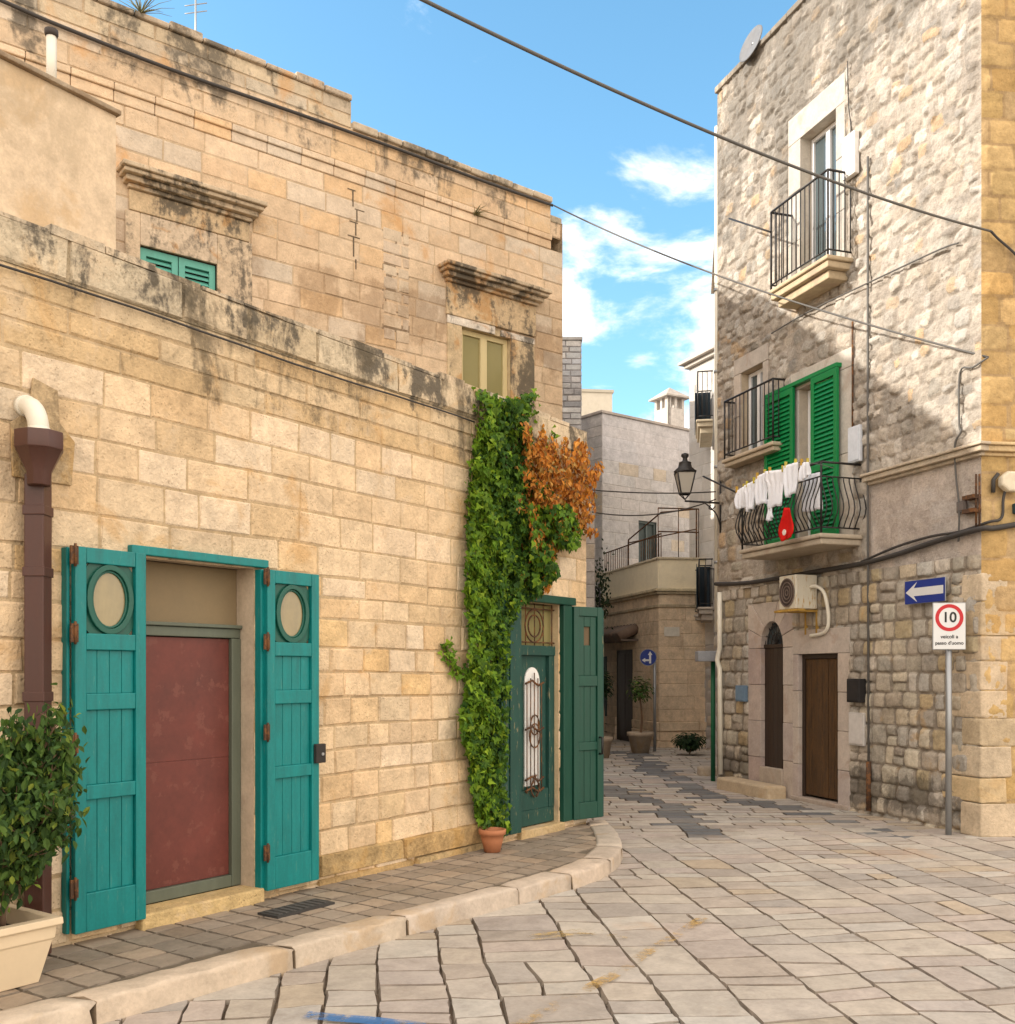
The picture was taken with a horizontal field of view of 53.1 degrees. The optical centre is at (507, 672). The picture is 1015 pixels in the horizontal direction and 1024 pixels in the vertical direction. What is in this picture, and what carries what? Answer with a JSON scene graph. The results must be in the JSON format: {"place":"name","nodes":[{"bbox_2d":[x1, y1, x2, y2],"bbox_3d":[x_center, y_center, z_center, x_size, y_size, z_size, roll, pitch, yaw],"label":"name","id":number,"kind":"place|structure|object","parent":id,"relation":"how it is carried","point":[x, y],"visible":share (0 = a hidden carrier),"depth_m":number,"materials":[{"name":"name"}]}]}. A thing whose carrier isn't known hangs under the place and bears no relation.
{"place":"outdoors","nodes":[
{"label":"outdoors","id":0,"kind":"place"},
{"bbox_2d":[0,823,596,1010],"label":"sidewalk","id":1,"kind":"structure","parent":0,"point":[68,969],"depth_m":6.15,"materials":[{"name":"beige stone"}]},
{"bbox_2d":[0,904,63,991],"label":"planter","id":2,"kind":"object","parent":1,"relation":"on","point":[27,935],"visible":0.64,"depth_m":4.77,"materials":[{"name":"beige plastic"}]},
{"bbox_2d":[0,682,89,926],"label":"bush","id":3,"kind":"object","parent":2,"relation":"on","point":[39,768],"visible":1,"depth_m":4.65,"materials":[{"name":"green plant"}]},
{"bbox_2d":[258,898,334,918],"bbox_3d":[-1.318,1.474,6.359,0.180,0.020,0.480,0,0,35],"label":"drain cover","id":4,"kind":"object","parent":1,"relation":"on","point":[295,908],"visible":1,"depth_m":6.32,"materials":[{"name":"grey metal"}]},
{"bbox_2d":[478,827,505,852],"bbox_3d":[-0.126,1.386,8.400,0.230,0.188,0.230,0,0,0],"label":"flower pot","id":5,"kind":"object","parent":1,"relation":"on","point":[492,838],"visible":1,"depth_m":8.33,"materials":[{"name":"ceramic"}]},
{"bbox_2d":[111,0,796,427],"label":"sky","id":6,"kind":"structure","parent":0,"point":[413,72],"materials":[{"name":"blue"}]},
{"bbox_2d":[103,793,1014,1023],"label":"square paving","id":7,"kind":"structure","parent":0,"point":[860,927],"depth_m":5.81,"materials":[{"name":"stone"}]},
{"bbox_2d":[0,0,562,419],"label":"stone house","id":8,"kind":"structure","parent":7,"relation":"on","point":[414,261],"depth_m":13.28,"materials":[{"name":"stone"}]},
{"bbox_2d":[0,50,120,249],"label":"terrace room","id":9,"kind":"object","parent":8,"relation":"on","point":[57,152],"visible":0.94,"depth_m":9.20,"materials":[{"name":"paint"}]},
{"bbox_2d":[44,26,58,77],"bbox_3d":[-4.168,-5.589,9.274,0.120,0.581,0.120,0,0,0],"label":"roof pipe","id":10,"kind":"object","parent":9,"relation":"on","point":[51,34],"visible":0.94,"depth_m":9.24,"materials":[{"name":"white plastic"}]},
{"bbox_2d":[119,0,171,16],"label":"weed","id":11,"kind":"object","parent":8,"relation":"on","point":[138,8],"visible":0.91,"depth_m":11.88,"materials":[{"name":"green plant"}]},
{"bbox_2d":[140,247,214,289],"bbox_3d":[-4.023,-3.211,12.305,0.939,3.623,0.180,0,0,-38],"label":"window","id":12,"kind":"structure","parent":8,"relation":"in","point":[203,274],"depth_m":12.27,"materials":[{"name":"teal paint"}]},
{"bbox_2d":[185,0,206,30],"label":"aerial","id":13,"kind":"object","parent":8,"relation":"on","point":[196,11],"visible":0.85,"depth_m":12.96,"materials":[{"name":"grey metal"}]},
{"bbox_2d":[0,0,553,206],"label":"facade cable","id":14,"kind":"object","parent":8,"relation":"attached to","point":[79,33],"visible":1,"depth_m":12.73,"materials":[{"name":"black rubber"}]},
{"bbox_2d":[474,206,486,216],"bbox_3d":[-0.438,-6.746,14.897,0.381,0.216,0.494,0,0,0],"label":"weed","id":15,"kind":"object","parent":8,"relation":"on","point":[477,213],"visible":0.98,"depth_m":14.89,"materials":[{"name":"green plant"}]},
{"bbox_2d":[462,329,506,397],"bbox_3d":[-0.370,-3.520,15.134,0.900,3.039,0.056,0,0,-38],"label":"window","id":16,"kind":"structure","parent":8,"relation":"in","point":[484,357],"depth_m":15.13,"materials":[{"name":"beige paint"}]},
{"bbox_2d":[0,211,603,947],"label":"house","id":17,"kind":"structure","parent":7,"relation":"on","point":[258,585],"depth_m":6.60,"materials":[{"name":"stone"},{"name":"teal paint"},{"name":"green paint"}]},
{"bbox_2d":[13,395,49,428],"bbox_3d":[-2.484,-1.300,5.294,0.258,0.315,0.116,0,0,35],"label":"outlet pipe","id":18,"kind":"object","parent":17,"relation":"attached to","point":[31,409],"visible":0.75,"depth_m":5.24,"materials":[{"name":"beige plastic"}]},
{"bbox_2d":[14,427,62,954],"bbox_3d":[-2.428,0.119,5.253,0.240,2.723,0.229,0,0,22],"label":"drainpipe","id":19,"kind":"object","parent":17,"relation":"attached to","point":[39,451],"visible":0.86,"depth_m":5.26,"materials":[{"name":"brown metal"}]},
{"bbox_2d":[146,561,241,903],"bbox_3d":[-2.023,0.357,6.337,0.095,2.065,0.854,0,0,35],"label":"door","id":20,"kind":"structure","parent":17,"relation":"in","point":[193,685],"depth_m":6.39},
{"bbox_2d":[0,264,474,422],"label":"facade cable","id":21,"kind":"object","parent":17,"relation":"attached to","point":[132,307],"visible":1,"depth_m":6.28,"materials":[{"name":"black rubber"}]},
{"bbox_2d":[437,386,604,836],"bbox_3d":[0.295,-0.574,9.065,0.439,4.003,2.587,0,0,39],"label":"ivy","id":22,"kind":"object","parent":17,"relation":"attached to","point":[549,526],"visible":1,"depth_m":8.63,"materials":[{"name":"green plant"}]},
{"bbox_2d":[521,603,554,826],"bbox_3d":[0.234,0.380,9.361,0.085,2.040,0.667,0,0,35],"label":"door","id":23,"kind":"structure","parent":17,"relation":"in","point":[537,650],"depth_m":9.40,"materials":[{"name":"green paint"}]},
{"bbox_2d":[0,820,622,1023],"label":"kerb","id":24,"kind":"structure","parent":7,"relation":"on","point":[189,982],"depth_m":5.52,"materials":[{"name":"stone"}]},
{"bbox_2d":[306,1011,424,1023],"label":"painted line","id":25,"kind":"object","parent":7,"relation":"on","point":[359,1019],"visible":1,"depth_m":4.62,"materials":[{"name":"blue paint"}]},
{"bbox_2d":[534,929,624,939],"bbox_3d":[0.447,1.579,6.122,0.642,0.001,0.460,0,0,-24],"label":"painted line","id":26,"kind":"object","parent":7,"relation":"on","point":[556,932],"visible":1,"depth_m":6.14,"materials":[{"name":"yellow"}]},
{"bbox_2d":[586,502,599,607],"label":"shaded house","id":27,"kind":"structure","parent":7,"relation":"on","point":[590,577],"depth_m":20.21,"materials":[{"name":"grey stone"}]},
{"bbox_2d":[595,538,614,644],"bbox_3d":[1.921,-1.654,20.692,0.546,2.169,0.709,0,0,0],"label":"ivy foliage","id":28,"kind":"object","parent":27,"relation":"attached to","point":[601,585],"visible":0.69,"depth_m":20.66,"materials":[{"name":"green plant"}]},
{"bbox_2d":[529,918,706,1021],"bbox_3d":[0.601,1.579,5.436,0.264,0.001,2.721,0,0,32],"label":"painted line","id":29,"kind":"object","parent":7,"relation":"on","point":[599,981],"visible":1,"depth_m":5.28,"materials":[{"name":"yellow"}]},
{"bbox_2d":[598,507,706,747],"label":"terrace house","id":30,"kind":"structure","parent":7,"relation":"on","point":[650,599],"depth_m":21.73,"materials":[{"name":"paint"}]},
{"bbox_2d":[604,656,606,731],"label":"door","id":31,"kind":"structure","parent":30,"relation":"in","point":[605,657],"depth_m":24.92,"materials":[{"name":"wood"}]},
{"bbox_2d":[617,649,632,740],"bbox_3d":[2.812,0.515,23.743,0.185,2.250,1.339,0,0,-13],"label":"door","id":32,"kind":"structure","parent":30,"relation":"in","point":[624,657],"depth_m":23.69,"materials":[{"name":"brown wood"}]},
{"bbox_2d":[664,627,679,635],"bbox_3d":[3.497,-0.874,21.605,0.337,0.198,0.016,0,0,-9],"label":"street plaque","id":33,"kind":"object","parent":30,"relation":"attached to","point":[671,631],"visible":1,"depth_m":21.60,"materials":[{"name":"beige stone"}]},
{"bbox_2d":[678,345,713,747],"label":"pale house","id":34,"kind":"structure","parent":7,"relation":"on","point":[701,460],"depth_m":21.72,"materials":[{"name":"beige paint"}]},
{"bbox_2d":[695,247,716,765],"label":"white house","id":35,"kind":"structure","parent":7,"relation":"on","point":[703,427],"depth_m":20.30,"materials":[{"name":"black paint"}]},
{"bbox_2d":[715,0,1014,836],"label":"corner house","id":36,"kind":"structure","parent":7,"relation":"on","point":[927,100],"depth_m":11.32,"materials":[{"name":"beige stone"}]},
{"bbox_2d":[592,489,715,493],"bbox_3d":[2.029,-2.490,13.900,1.977,0.138,0.017,0,0,-24],"label":"alley wire","id":37,"kind":"object","parent":36,"relation":"attached to","point":[655,492],"visible":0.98,"depth_m":13.90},
{"bbox_2d":[674,453,720,532],"bbox_3d":[2.698,-2.544,14.287,0.724,1.100,0.319,0,0,-4],"label":"street lantern","id":38,"kind":"object","parent":36,"relation":"attached to","point":[684,473],"visible":0.98,"depth_m":14.20,"materials":[{"name":"black metal"}]},
{"bbox_2d":[592,499,715,515],"bbox_3d":[2.030,-2.282,13.900,1.980,0.338,0.017,0,0,-24],"label":"alley wire","id":39,"kind":"object","parent":38,"relation":"attached to","point":[656,513],"visible":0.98,"depth_m":13.90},
{"bbox_2d":[419,0,991,231],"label":"overhead cable","id":40,"kind":"object","parent":36,"relation":"attached to","point":[509,41],"visible":1,"depth_m":6.61,"materials":[{"name":"black rubber"}]},
{"bbox_2d":[714,126,716,631],"bbox_3d":[3.083,-4.310,14.913,0.095,7.420,0.100,0,0,0],"label":"downpipe","id":41,"kind":"object","parent":36,"relation":"attached to","point":[715,373],"visible":0.46,"depth_m":14.89,"materials":[{"name":"grey metal"}]},
{"bbox_2d":[715,592,722,773],"bbox_3d":[3.001,0.149,14.403,0.070,2.575,0.160,0,0,-19],"label":"downpipe","id":42,"kind":"object","parent":36,"relation":"attached to","point":[719,682],"visible":1,"depth_m":14.35,"materials":[{"name":"white metal"}]},
{"bbox_2d":[703,476,735,492],"bbox_3d":[2.785,-2.447,13.236,0.025,0.358,0.677,0,0,-33],"label":"laundry rod","id":43,"kind":"object","parent":36,"relation":"attached to","point":[730,489],"visible":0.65,"depth_m":13.23,"materials":[{"name":"black metal"}]},
{"bbox_2d":[735,685,747,701],"bbox_3d":[3.190,0.283,13.845,0.078,0.220,0.213,0,0,-19],"label":"letter box","id":44,"kind":"object","parent":36,"relation":"attached to","point":[741,693],"visible":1,"depth_m":13.77,"materials":[{"name":"metal"}]},
{"bbox_2d":[735,687,742,699],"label":"door","id":45,"kind":"structure","parent":44,"relation":"in","point":[738,690],"depth_m":13.83,"materials":[{"name":"metal"}]},
{"bbox_2d":[728,218,770,232],"bbox_3d":[3.119,-5.781,13.106,0.023,0.604,0.992,0,0,-19],"label":"laundry rod","id":46,"kind":"object","parent":36,"relation":"attached to","point":[744,223],"visible":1,"depth_m":13.09,"materials":[{"name":"black metal"}]},
{"bbox_2d":[739,25,762,62],"bbox_3d":[3.263,-8.436,13.611,0.397,0.460,0.300,0,0,32],"label":"satellite dish","id":47,"kind":"object","parent":36,"relation":"attached to","point":[751,42],"visible":1,"depth_m":13.64,"materials":[{"name":"grey metal"}]},
{"bbox_2d":[749,368,762,449],"bbox_3d":[3.421,-3.531,13.727,0.056,1.134,0.520,0,0,-19],"label":"window","id":48,"kind":"structure","parent":36,"relation":"in","point":[755,378],"depth_m":13.83,"materials":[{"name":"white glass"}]},
{"bbox_2d":[554,205,988,357],"bbox_3d":[2.685,-5.163,12.811,0.021,4.247,7.182,0,0,-33],"label":"overhead cable","id":49,"kind":"object","parent":36,"relation":"attached to","point":[885,329],"visible":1,"depth_m":11.94,"materials":[{"name":"black rubber"}]},
{"bbox_2d":[764,622,785,768],"bbox_3d":[3.525,0.264,13.249,0.085,1.952,0.529,0,0,-19],"label":"door","id":50,"kind":"structure","parent":36,"relation":"in","point":[774,722],"depth_m":13.28,"materials":[{"name":"brown wood"}]},
{"bbox_2d":[778,508,793,541],"bbox_3d":[3.224,-1.716,11.705,0.068,0.384,0.336,0,0,-16],"label":"bag","id":51,"kind":"object","parent":36,"relation":"hanging from","point":[786,528],"visible":1,"depth_m":11.74,"materials":[{"name":"fabric"}]},
{"bbox_2d":[774,574,829,637],"bbox_3d":[3.566,-0.803,12.260,0.420,0.750,0.648,0,0,-19],"label":"air conditioner","id":52,"kind":"object","parent":36,"relation":"attached to","point":[797,593],"visible":1,"depth_m":12.20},
{"bbox_2d":[808,390,809,534],"bbox_3d":[3.896,-2.554,12.352,0.056,1.940,0.745,0,0,-19],"label":"window","id":53,"kind":"structure","parent":36,"relation":"in","point":[809,390],"depth_m":12.66,"materials":[{"name":"white glass"}]},
{"bbox_2d":[802,653,837,799],"bbox_3d":[3.837,0.655,12.323,0.066,1.770,0.780,0,0,-19],"label":"door","id":54,"kind":"structure","parent":36,"relation":"in","point":[819,673],"depth_m":12.35,"materials":[{"name":"brown wood"}]},
{"bbox_2d":[811,121,835,263],"bbox_3d":[3.919,-5.717,12.345,0.056,1.845,0.684,0,0,-19],"label":"window","id":55,"kind":"structure","parent":36,"relation":"in","point":[823,147],"depth_m":12.47,"materials":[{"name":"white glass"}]},
{"bbox_2d":[847,61,850,132],"bbox_3d":[3.937,-6.600,11.693,0.012,0.926,0.073,0,0,-19],"label":"wall cable","id":56,"kind":"object","parent":36,"relation":"attached to","point":[848,97],"depth_m":11.71,"materials":[{"name":"black rubber"}]},
{"bbox_2d":[842,130,858,181],"bbox_3d":[3.933,-5.928,11.644,0.078,0.486,0.226,0,0,-19],"label":"meter box","id":57,"kind":"object","parent":36,"relation":"attached to","point":[850,155],"visible":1,"depth_m":11.58,"materials":[{"name":"white plastic"}]},
{"bbox_2d":[842,132,852,178],"bbox_3d":[3.899,-5.928,11.633,0.007,0.446,0.196,0,0,-19],"label":"door","id":58,"kind":"structure","parent":57,"relation":"in","point":[847,143],"depth_m":11.63,"materials":[{"name":"white plastic"}]},
{"bbox_2d":[852,321,853,426],"bbox_3d":[3.961,-3.350,11.651,0.021,1.359,0.024,0,0,0],"label":"conduit","id":59,"kind":"object","parent":36,"relation":"attached to","point":[852,369],"visible":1,"depth_m":11.64,"materials":[{"name":"metal"}]},
{"bbox_2d":[848,424,862,462],"bbox_3d":[3.964,-2.605,11.583,0.058,0.416,0.209,0,0,-19],"label":"meter box","id":60,"kind":"object","parent":36,"relation":"attached to","point":[855,446],"visible":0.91,"depth_m":11.53,"materials":[{"name":"white plastic"}]},
{"bbox_2d":[848,426,857,461],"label":"door","id":61,"kind":"structure","parent":60,"relation":"in","point":[853,432],"depth_m":11.57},
{"bbox_2d":[847,679,865,702],"bbox_3d":[3.957,0.202,11.526,0.108,0.270,0.222,0,0,-19],"label":"letter box","id":62,"kind":"object","parent":36,"relation":"attached to","point":[856,690],"visible":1,"depth_m":11.43,"materials":[{"name":"black metal"}]},
{"bbox_2d":[847,680,857,700],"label":"door","id":63,"kind":"structure","parent":62,"relation":"in","point":[852,685],"depth_m":11.50,"materials":[{"name":"black metal"}]},
{"bbox_2d":[849,712,865,745],"bbox_3d":[3.978,0.641,11.557,0.048,0.376,0.267,0,0,-19],"label":"meter box","id":64,"kind":"object","parent":36,"relation":"attached to","point":[857,722],"visible":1,"depth_m":11.51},
{"bbox_2d":[849,714,861,743],"bbox_3d":[3.959,0.641,11.550,0.007,0.336,0.237,0,0,-19],"label":"door","id":65,"kind":"structure","parent":64,"relation":"in","point":[855,720],"depth_m":11.54,"materials":[{"name":"white plastic"}]},
{"bbox_2d":[714,522,1014,585],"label":"wall cable","id":66,"kind":"object","parent":36,"relation":"attached to","point":[928,543],"depth_m":11.01,"materials":[{"name":"black rubber"}]},
{"bbox_2d":[771,242,958,333],"bbox_3d":[3.944,-4.334,11.607,0.017,0.170,3.274,0,0,-19],"label":"wall cable","id":67,"kind":"object","parent":36,"relation":"attached to","point":[869,282],"depth_m":11.28,"materials":[{"name":"black rubber"}]},
{"bbox_2d":[867,156,869,760],"bbox_3d":[4.043,-2.206,11.376,0.027,7.160,0.040,0,0,-22],"label":"conduit","id":68,"kind":"object","parent":36,"relation":"attached to","point":[868,706],"visible":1,"depth_m":11.37,"materials":[{"name":"grey metal"}]},
{"bbox_2d":[866,761,870,810],"bbox_3d":[4.040,1.268,11.354,0.055,0.549,0.055,0,0,22],"label":"rusty pipe","id":69,"kind":"object","parent":36,"relation":"attached to","point":[868,785],"visible":1,"depth_m":11.33,"materials":[{"name":"metal"}]},
{"bbox_2d":[905,576,945,604],"bbox_3d":[4.338,-0.840,10.465,0.104,0.250,0.590,0,0,-19],"label":"one way sign","id":70,"kind":"object","parent":36,"relation":"attached to","point":[929,590],"visible":1,"depth_m":10.43,"materials":[{"name":"blue metal"}]},
{"bbox_2d":[860,491,1005,561],"bbox_3d":[4.319,-1.522,10.594,0.244,0.569,1.850,0,0,-27],"label":"wall cable","id":71,"kind":"object","parent":36,"relation":"attached to","point":[948,533],"depth_m":10.26,"materials":[{"name":"black rubber"}]},
{"bbox_2d":[956,501,966,512],"bbox_3d":[4.493,-1.643,10.046,0.038,0.117,0.124,0,0,-19],"label":"junction box","id":72,"kind":"object","parent":36,"relation":"attached to","point":[962,505],"visible":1,"depth_m":10.02,"materials":[{"name":"grey plastic"}]},
{"bbox_2d":[957,502,963,510],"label":"door","id":73,"kind":"structure","parent":72,"relation":"in","point":[961,505],"depth_m":10.02,"materials":[{"name":"grey metal"}]},
{"bbox_2d":[962,474,980,526],"bbox_3d":[4.538,-1.672,9.894,0.090,0.515,0.194,0,0,-19],"label":"cable bracket","id":74,"kind":"object","parent":36,"relation":"attached to","point":[975,509],"visible":1,"depth_m":9.84,"materials":[{"name":"metal"}]},
{"bbox_2d":[954,357,988,541],"bbox_3d":[4.528,-2.179,9.952,0.071,1.757,0.378,0,0,-31],"label":"wall cable","id":75,"kind":"object","parent":36,"relation":"attached to","point":[960,429],"depth_m":10.06,"materials":[{"name":"grey rubber"}]},
{"bbox_2d":[990,231,1014,254],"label":"wall cable","id":76,"kind":"object","parent":36,"relation":"attached to","point":[1002,242],"depth_m":9.82,"materials":[{"name":"black rubber"}]},
{"bbox_2d":[991,471,1014,492],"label":"wall lamp","id":77,"kind":"object","parent":36,"relation":"attached to","point":[1006,481],"visible":1,"depth_m":9.77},
{"bbox_2d":[1012,503,1014,513],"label":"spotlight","id":78,"kind":"object","parent":36,"relation":"attached to","point":[1013,508],"visible":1,"depth_m":9.84,"materials":[{"name":"metal"}]},
{"bbox_2d":[932,602,965,834],"bbox_3d":[4.316,0.507,9.942,0.315,2.386,0.078,0,0,6],"label":"speed sign","id":79,"kind":"object","parent":7,"relation":"on","point":[948,628],"visible":1,"depth_m":9.92,"materials":[{"name":"grey metal"}]},
{"bbox_2d":[562,337,582,429],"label":"stair tower","id":80,"kind":"structure","parent":0,"point":[571,381],"depth_m":21.49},
{"bbox_2d":[581,389,613,415],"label":"block","id":81,"kind":"structure","parent":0,"point":[593,400],"depth_m":36.13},
{"bbox_2d":[581,410,688,607],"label":"grey house","id":82,"kind":"structure","parent":0,"point":[634,454],"depth_m":25.88,"materials":[{"name":"grey stone"}]},
{"bbox_2d":[639,520,655,561],"bbox_3d":[3.562,-3.001,26.232,0.886,2.002,0.080,0,0,-38],"label":"terrace door","id":83,"kind":"structure","parent":82,"relation":"in","point":[650,530],"depth_m":26.28,"materials":[{"name":"grey glass"}]},
{"bbox_2d":[648,387,688,426],"bbox_3d":[4.354,-6.685,27.290,0.799,1.969,0.799,0,0,-29],"label":"chimney","id":84,"kind":"object","parent":82,"relation":"on","point":[669,405],"visible":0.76,"depth_m":27.09,"materials":[{"name":"white paint"}]},
{"bbox_2d":[586,739,1014,838],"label":"alley paving","id":85,"kind":"structure","parent":0,"point":[674,793],"depth_m":12.07,"materials":[{"name":"stone"}]},
{"bbox_2d":[604,736,612,757],"bbox_3d":[1.773,1.400,19.000,0.403,0.400,0.403,0,0,0],"label":"flower pot","id":86,"kind":"object","parent":85,"relation":"on","point":[608,740],"visible":0.42,"depth_m":18.87,"materials":[{"name":"ceramic"}]},
{"bbox_2d":[604,670,613,731],"bbox_3d":[1.768,0.603,19.013,0.508,1.359,0.489,0,0,0],"label":"shrub","id":87,"kind":"object","parent":86,"relation":"on","point":[606,686],"visible":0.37,"depth_m":18.96,"materials":[{"name":"green plant"}]},
{"bbox_2d":[627,731,653,752],"bbox_3d":[2.643,1.390,20.200,0.538,0.420,0.538,0,0,0],"label":"flower pot","id":88,"kind":"object","parent":85,"relation":"on","point":[640,742],"visible":0.98,"depth_m":20.03,"materials":[{"name":"ceramic"}]},
{"bbox_2d":[626,676,654,732],"bbox_3d":[2.645,0.669,20.182,0.593,1.196,0.539,0,0,0],"label":"tree","id":89,"kind":"object","parent":88,"relation":"in","point":[638,691],"visible":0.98,"depth_m":20.18,"materials":[{"name":"green plant"}]},
{"bbox_2d":[640,649,656,750],"bbox_3d":[2.847,0.560,20.587,0.340,2.079,0.085,0,0,0],"label":"direction sign","id":90,"kind":"object","parent":85,"relation":"on","point":[648,657],"visible":1,"depth_m":20.57,"materials":[{"name":"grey metal"}]},
{"bbox_2d":[670,731,706,753],"bbox_3d":[3.504,1.355,19.626,0.719,0.434,0.700,0,0,0],"label":"shrub","id":91,"kind":"object","parent":85,"relation":"on","point":[690,743],"visible":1,"depth_m":19.45,"materials":[{"name":"green plant"}]},
{"bbox_2d":[697,766,716,775],"bbox_3d":[3.141,1.535,15.758,0.360,0.170,0.280,0,0,0],"label":"corner stone","id":92,"kind":"object","parent":85,"relation":"on","point":[703,770],"visible":0.47,"depth_m":15.62,"materials":[{"name":"beige stone"}]},
{"bbox_2d":[711,661,714,780],"bbox_3d":[3.017,0.676,14.900,0.065,1.848,0.068,0,0,0],"label":"downpipe","id":93,"kind":"object","parent":85,"relation":"on","point":[712,720],"visible":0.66,"depth_m":14.87,"materials":[{"name":"green metal"}]},
{"bbox_2d":[695,651,715,661],"bbox_3d":[2.901,-0.239,14.810,0.290,0.150,0.220,0,0,0],"label":"junction box","id":94,"kind":"object","parent":93,"relation":"attached to","point":[704,656],"visible":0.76,"depth_m":14.70,"materials":[{"name":"grey plastic"}]},
{"bbox_2d":[717,777,785,798],"bbox_3d":[3.195,1.525,13.375,0.270,0.190,1.280,0,0,-19],"label":"door step","id":95,"kind":"object","parent":85,"relation":"on","point":[758,789],"depth_m":13.12,"materials":[{"name":"stone"}]},
{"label":"clothes line","id":96,"kind":"object","parent":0,"visible":0},
{"bbox_2d":[734,484,745,509],"bbox_3d":[2.911,-2.191,12.681,0.064,0.310,0.274,0,0,-20],"label":"shirt","id":97,"kind":"object","parent":96,"relation":"hanging from","point":[739,500],"visible":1,"depth_m":12.67,"materials":[{"name":"fabric"}]},
{"bbox_2d":[744,477,754,511],"bbox_3d":[2.984,-2.186,12.461,0.066,0.399,0.247,0,0,-14],"label":"shirt","id":98,"kind":"object","parent":96,"relation":"hanging from","point":[749,489],"visible":1,"depth_m":12.46,"materials":[{"name":"fabric"}]},
{"bbox_2d":[754,469,767,505],"bbox_3d":[3.063,-2.229,12.243,0.068,0.414,0.257,0,0,-24],"label":"shirt","id":99,"kind":"object","parent":96,"relation":"hanging from","point":[761,493],"visible":1,"depth_m":12.23,"materials":[{"name":"fabric"}]},
{"bbox_2d":[766,499,773,521],"bbox_3d":[3.123,-1.938,12.107,0.068,0.282,0.133,0,0,-11],"label":"sock","id":100,"kind":"object","parent":96,"relation":"hanging from","point":[769,517],"visible":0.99,"depth_m":12.09,"materials":[{"name":"fabric"}]},
{"bbox_2d":[764,465,783,508],"bbox_3d":[3.156,-2.192,11.935,0.063,0.502,0.417,0,0,-17],"label":"shirt","id":101,"kind":"object","parent":96,"relation":"hanging from","point":[773,480],"visible":1,"depth_m":11.97,"materials":[{"name":"fabric"}]},
{"bbox_2d":[783,459,797,497],"bbox_3d":[3.257,-2.232,11.664,0.066,0.422,0.301,0,0,-22],"label":"towel","id":102,"kind":"object","parent":96,"relation":"hanging from","point":[790,477],"visible":1,"depth_m":11.66,"materials":[{"name":"fabric"}]},
{"bbox_2d":[798,458,810,480],"bbox_3d":[3.342,-2.287,11.408,0.066,0.255,0.183,0,0,-23],"label":"sock","id":103,"kind":"object","parent":96,"relation":"hanging from","point":[804,470],"visible":1,"depth_m":11.40,"materials":[{"name":"fabric"}]},
{"bbox_2d":[802,472,822,512],"bbox_3d":[3.495,-2.075,11.693,0.066,0.456,0.363,0,0,-21],"label":"sheet","id":104,"kind":"object","parent":96,"relation":"hanging from","point":[817,501],"visible":0.66,"depth_m":11.66,"materials":[{"name":"fabric"}]}
]}

